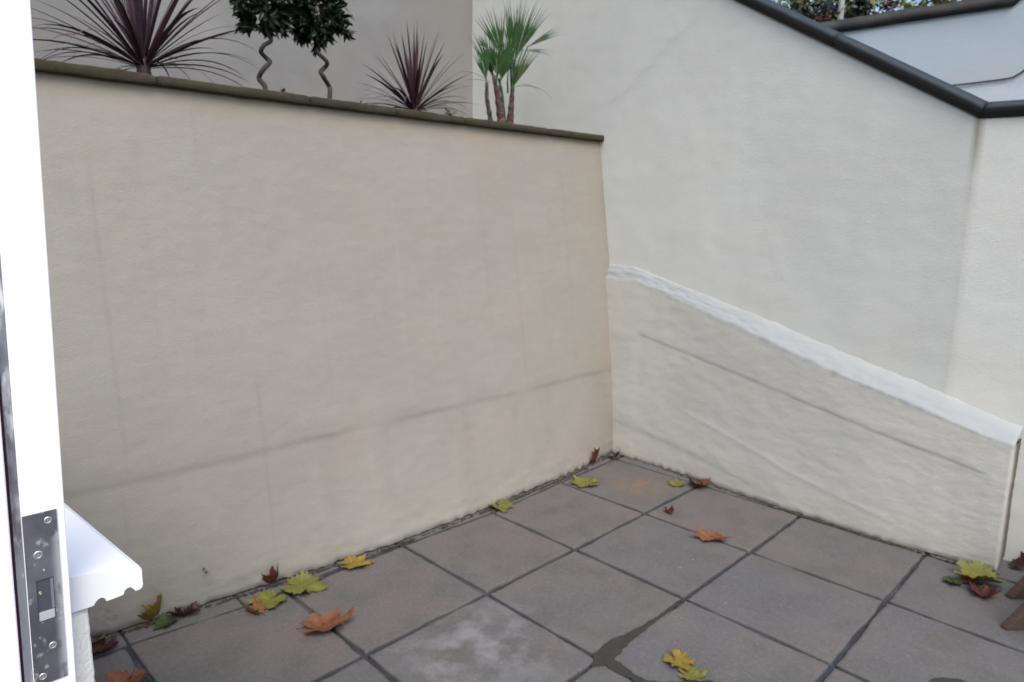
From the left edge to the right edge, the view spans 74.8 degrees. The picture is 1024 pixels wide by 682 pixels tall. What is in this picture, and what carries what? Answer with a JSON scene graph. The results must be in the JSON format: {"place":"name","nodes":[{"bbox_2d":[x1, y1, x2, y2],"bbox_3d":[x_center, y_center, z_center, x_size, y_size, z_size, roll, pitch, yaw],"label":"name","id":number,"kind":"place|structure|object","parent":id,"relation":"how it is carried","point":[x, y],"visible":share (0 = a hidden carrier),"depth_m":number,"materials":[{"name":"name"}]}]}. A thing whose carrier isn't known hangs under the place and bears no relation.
{"place":"outdoors","nodes":[
{"label":"outdoors","id":0,"kind":"place"},
{"bbox_2d":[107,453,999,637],"bbox_3d":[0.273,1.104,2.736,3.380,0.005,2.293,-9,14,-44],"label":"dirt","id":1,"kind":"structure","parent":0,"point":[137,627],"depth_m":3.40,"materials":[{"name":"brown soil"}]},
{"bbox_2d":[93,452,1023,681],"bbox_3d":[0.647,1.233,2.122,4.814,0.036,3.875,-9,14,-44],"label":"paving","id":2,"kind":"structure","parent":0,"point":[925,617],"depth_m":2.77,"materials":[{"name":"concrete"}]},
{"bbox_2d":[72,608,94,681],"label":"house wall","id":3,"kind":"structure","parent":2,"relation":"on","point":[84,666],"depth_m":0.90,"materials":[{"name":"white paint"}]},
{"bbox_2d":[0,0,75,681],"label":"door frame","id":4,"kind":"object","parent":3,"relation":"attached to","point":[36,638],"visible":1,"depth_m":0.80,"materials":[{"name":"white paint"}]},
{"bbox_2d":[64,503,142,612],"bbox_3d":[-1.188,0.227,1.429,1.665,0.064,0.120,9,13,40],"label":"window sill","id":5,"kind":"structure","parent":3,"relation":"on","point":[100,565],"depth_m":0.93,"materials":[{"name":"white paint"}]},
{"bbox_2d":[91,635,118,654],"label":"fallen leaf","id":6,"kind":"object","parent":2,"relation":"on","point":[98,646],"visible":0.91,"depth_m":2.48,"materials":[{"name":"brown plant"}]},
{"bbox_2d":[98,665,148,681],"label":"fallen leaf","id":7,"kind":"object","parent":2,"relation":"on","point":[124,676],"visible":1,"depth_m":2.28,"materials":[{"name":"orange plant"}]},
{"bbox_2d":[137,594,161,620],"bbox_3d":[-1.399,1.040,2.621,0.072,0.128,0.108,4,10,21],"label":"fallen leaf","id":8,"kind":"object","parent":2,"relation":"on","point":[150,613],"visible":0.99,"depth_m":2.60,"materials":[{"name":"yellow plant"}]},
{"bbox_2d":[152,613,176,629],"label":"fallen leaf","id":9,"kind":"object","parent":2,"relation":"on","point":[164,620],"visible":1,"depth_m":2.62,"materials":[{"name":"green plant"}]},
{"bbox_2d":[166,600,200,615],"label":"fallen leaf","id":10,"kind":"object","parent":2,"relation":"on","point":[191,608],"visible":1,"depth_m":2.66,"materials":[{"name":"brown plant"}]},
{"bbox_2d":[244,595,264,613],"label":"fallen leaf","id":11,"kind":"object","parent":2,"relation":"on","point":[259,605],"visible":0.98,"depth_m":2.71,"materials":[{"name":"orange plant"}]},
{"bbox_2d":[247,589,286,609],"bbox_3d":[-1.010,1.072,2.772,0.165,0.023,0.166,-9,14,-44],"label":"fallen leaf","id":12,"kind":"object","parent":2,"relation":"on","point":[270,600],"visible":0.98,"depth_m":2.79,"materials":[{"name":"yellow plant"}]},
{"bbox_2d":[261,566,278,582],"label":"fallen leaf","id":13,"kind":"object","parent":2,"relation":"on","point":[272,576],"visible":1,"depth_m":2.88,"materials":[{"name":"red plant"}]},
{"bbox_2d":[279,569,326,593],"bbox_3d":[-0.900,1.042,2.890,0.191,0.044,0.191,-9,14,-44],"label":"fallen leaf","id":14,"kind":"object","parent":2,"relation":"on","point":[304,582],"visible":1,"depth_m":2.90,"materials":[{"name":"yellow plant"}]},
{"bbox_2d":[34,58,612,637],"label":"retaining wall","id":15,"kind":"structure","parent":2,"relation":"on","point":[294,334],"depth_m":2.99,"materials":[{"name":"beige paint"}]},
{"bbox_2d":[297,605,353,632],"bbox_3d":[-0.722,1.082,2.604,0.211,0.066,0.158,-9,14,-44],"label":"fallen leaf","id":16,"kind":"object","parent":2,"relation":"on","point":[323,622],"visible":1,"depth_m":2.63,"materials":[{"name":"orange plant"}]},
{"bbox_2d":[337,554,374,568],"bbox_3d":[-0.716,1.018,3.082,0.152,0.033,0.143,-9,14,-44],"label":"fallen leaf","id":17,"kind":"object","parent":2,"relation":"on","point":[350,562],"visible":1,"depth_m":3.10,"materials":[{"name":"yellow plant"}]},
{"bbox_2d":[488,498,513,511],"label":"fallen leaf","id":18,"kind":"object","parent":2,"relation":"on","point":[504,505],"visible":1,"depth_m":3.75,"materials":[{"name":"yellow plant"}]},
{"bbox_2d":[568,475,598,486],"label":"fallen leaf","id":19,"kind":"object","parent":2,"relation":"on","point":[582,482],"visible":1,"depth_m":4.11,"materials":[{"name":"yellow plant"}]},
{"bbox_2d":[590,447,599,463],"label":"fallen leaf","id":20,"kind":"object","parent":2,"relation":"on","point":[595,453],"visible":0.99,"depth_m":4.42,"materials":[{"name":"brown plant"}]},
{"bbox_2d":[604,656,646,681],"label":"silt patch","id":21,"kind":"object","parent":2,"relation":"on","point":[618,667],"visible":1,"depth_m":2.38,"materials":[{"name":"grey soil"}]},
{"bbox_2d":[591,597,683,666],"bbox_3d":[0.506,1.126,2.625,0.644,0.003,0.082,-9,14,-44],"label":"silt patch","id":22,"kind":"object","parent":2,"relation":"on","point":[613,647],"visible":1,"depth_m":2.52,"materials":[{"name":"grey soil"}]},
{"bbox_2d":[664,504,674,513],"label":"fallen leaf","id":23,"kind":"object","parent":2,"relation":"on","point":[670,510],"visible":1,"depth_m":3.70,"materials":[{"name":"brown plant"}]},
{"bbox_2d":[640,679,713,681],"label":"silt patch","id":24,"kind":"object","parent":2,"relation":"on","point":[642,680],"visible":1,"depth_m":2.32,"materials":[{"name":"soil"}]},
{"bbox_2d":[669,477,684,485],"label":"fallen leaf","id":25,"kind":"object","parent":2,"relation":"on","point":[675,482],"visible":1,"depth_m":4.11,"materials":[{"name":"yellow plant"}]},
{"bbox_2d":[663,648,694,670],"bbox_3d":[0.598,1.152,2.415,0.114,0.024,0.119,6,11,28],"label":"fallen leaf","id":26,"kind":"object","parent":2,"relation":"on","point":[681,659],"visible":1,"depth_m":2.43,"materials":[{"name":"yellow plant"}]},
{"bbox_2d":[678,664,706,680],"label":"fallen leaf","id":27,"kind":"object","parent":2,"relation":"on","point":[695,673],"visible":1,"depth_m":2.35,"materials":[{"name":"plant"}]},
{"bbox_2d":[688,477,710,485],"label":"fallen leaf","id":28,"kind":"object","parent":2,"relation":"on","point":[704,482],"visible":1,"depth_m":4.06,"materials":[{"name":"brown plant"}]},
{"bbox_2d":[691,525,726,540],"bbox_3d":[1.005,0.976,3.385,0.109,0.053,0.203,-55,57,-78],"label":"fallen leaf","id":29,"kind":"object","parent":2,"relation":"on","point":[705,535],"visible":1,"depth_m":3.41,"materials":[{"name":"orange plant"}]},
{"bbox_2d":[472,0,1023,560],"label":"stair wall","id":30,"kind":"structure","parent":2,"relation":"on","point":[770,160],"depth_m":3.60,"materials":[{"name":"paint"}]},
{"bbox_2d":[606,264,1022,569],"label":"plinth wall","id":31,"kind":"structure","parent":2,"relation":"on","point":[729,396],"depth_m":3.66,"materials":[{"name":"paint"}]},
{"bbox_2d":[819,0,1023,101],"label":"wall","id":32,"kind":"structure","parent":2,"relation":"on","point":[975,47],"depth_m":4.60,"materials":[{"name":"white paint"}]},
{"bbox_2d":[929,677,966,681],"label":"silt patch","id":33,"kind":"object","parent":2,"relation":"on","point":[941,679],"visible":1,"depth_m":2.34,"materials":[{"name":"grey soil"}]},
{"bbox_2d":[943,575,962,584],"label":"fallen leaf","id":34,"kind":"object","parent":2,"relation":"on","point":[956,581],"visible":1,"depth_m":3.00,"materials":[{"name":"green plant"}]},
{"bbox_2d":[960,575,987,585],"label":"fallen leaf","id":35,"kind":"object","parent":2,"relation":"on","point":[968,579],"visible":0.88,"depth_m":3.01,"materials":[{"name":"brown plant"}]},
{"bbox_2d":[954,558,1007,582],"bbox_3d":[2.084,1.034,2.982,0.203,0.058,0.197,-9,14,-44],"label":"fallen leaf","id":36,"kind":"object","parent":2,"relation":"on","point":[976,570],"visible":1,"depth_m":3.02,"materials":[{"name":"yellow plant"}]},
{"bbox_2d":[969,581,1001,596],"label":"fallen leaf","id":37,"kind":"object","parent":2,"relation":"on","point":[985,591],"visible":1,"depth_m":2.91,"materials":[{"name":"red plant"}]},
{"bbox_2d":[1000,576,1023,629],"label":"wooden stool","id":38,"kind":"object","parent":2,"relation":"on","point":[1014,620],"visible":1,"depth_m":2.64,"materials":[{"name":"brown wood"}]},
{"bbox_2d":[1008,551,1023,567],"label":"fallen leaf","id":39,"kind":"object","parent":2,"relation":"on","point":[1019,562],"visible":1,"depth_m":3.15,"materials":[{"name":"red plant"}]},
{"bbox_2d":[784,0,833,19],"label":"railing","id":40,"kind":"object","parent":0,"point":[828,2],"visible":0.03,"depth_m":6.55,"materials":[{"name":"metal"}]},
{"bbox_2d":[772,0,959,14],"label":"sky","id":41,"kind":"structure","parent":0,"point":[876,9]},
{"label":"soil","id":42,"kind":"structure","parent":0,"visible":0},
{"bbox_2d":[32,0,264,86],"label":"cordyline","id":43,"kind":"object","parent":42,"relation":"on","point":[137,29],"visible":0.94,"depth_m":2.81,"materials":[{"name":"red plant"}]},
{"bbox_2d":[30,0,472,117],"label":"boundary wall","id":44,"kind":"structure","parent":42,"relation":"on","point":[293,68],"depth_m":4.43,"materials":[{"name":"paint"}]},
{"bbox_2d":[229,0,299,89],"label":"bay tree","id":45,"kind":"object","parent":42,"relation":"on","point":[275,17],"visible":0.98,"depth_m":3.20,"materials":[{"name":"green plant"}]},
{"bbox_2d":[357,26,478,114],"bbox_3d":[-0.553,-1.522,3.855,0.774,0.622,0.832,-9,14,-44],"label":"cordyline","id":46,"kind":"object","parent":42,"relation":"on","point":[412,81],"visible":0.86,"depth_m":3.80,"materials":[{"name":"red plant"}]},
{"bbox_2d":[444,108,456,114],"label":"weed","id":47,"kind":"object","parent":42,"relation":"on","point":[448,111],"visible":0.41,"depth_m":3.99,"materials":[{"name":"plant"}]},
{"bbox_2d":[458,0,561,123],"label":"fan palm","id":48,"kind":"object","parent":42,"relation":"on","point":[504,57],"visible":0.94,"depth_m":4.27,"materials":[{"name":"green plant"}]},
{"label":"upper terrace","id":49,"kind":"structure","parent":0,"visible":0},
{"bbox_2d":[785,0,837,21],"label":"shrub","id":50,"kind":"object","parent":49,"relation":"on","point":[801,9],"visible":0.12,"depth_m":6.20,"materials":[{"name":"green plant"}]},
{"bbox_2d":[813,6,831,21],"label":"flowering plant","id":51,"kind":"object","parent":49,"relation":"on","point":[820,17],"visible":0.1,"depth_m":5.96,"materials":[{"name":"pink plant"}]},
{"bbox_2d":[837,0,844,19],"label":"post","id":52,"kind":"object","parent":49,"relation":"on","point":[841,5],"depth_m":5.99,"materials":[{"name":"white paint"}]},
{"bbox_2d":[773,0,913,20],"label":"tree","id":53,"kind":"object","parent":49,"relation":"on","point":[837,2],"visible":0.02,"depth_m":10.69,"materials":[{"name":"green plant"}]},
{"bbox_2d":[837,0,878,18],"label":"shrub","id":54,"kind":"object","parent":49,"relation":"on","point":[857,8],"visible":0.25,"depth_m":6.05,"materials":[{"name":"green plant"}]},
{"bbox_2d":[878,0,899,12],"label":"flowering plant","id":55,"kind":"object","parent":49,"relation":"on","point":[887,6],"visible":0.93,"depth_m":6.10,"materials":[{"name":"pink plant"}]},
{"bbox_2d":[893,0,956,9],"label":"tree","id":56,"kind":"object","parent":49,"relation":"on","point":[910,5],"visible":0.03,"depth_m":9.42,"materials":[{"name":"green plant"}]},
{"bbox_3d":[-0.924,-1.221,3.460,0.304,0.012,0.141,-9,14,-44],"label":"soil mound","id":57,"kind":"object","parent":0,"visible":0},
{"bbox_2d":[279,0,355,98],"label":"bay tree","id":58,"kind":"object","parent":57,"relation":"on","point":[308,28],"visible":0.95,"depth_m":3.40,"materials":[{"name":"green plant"}]}
]}

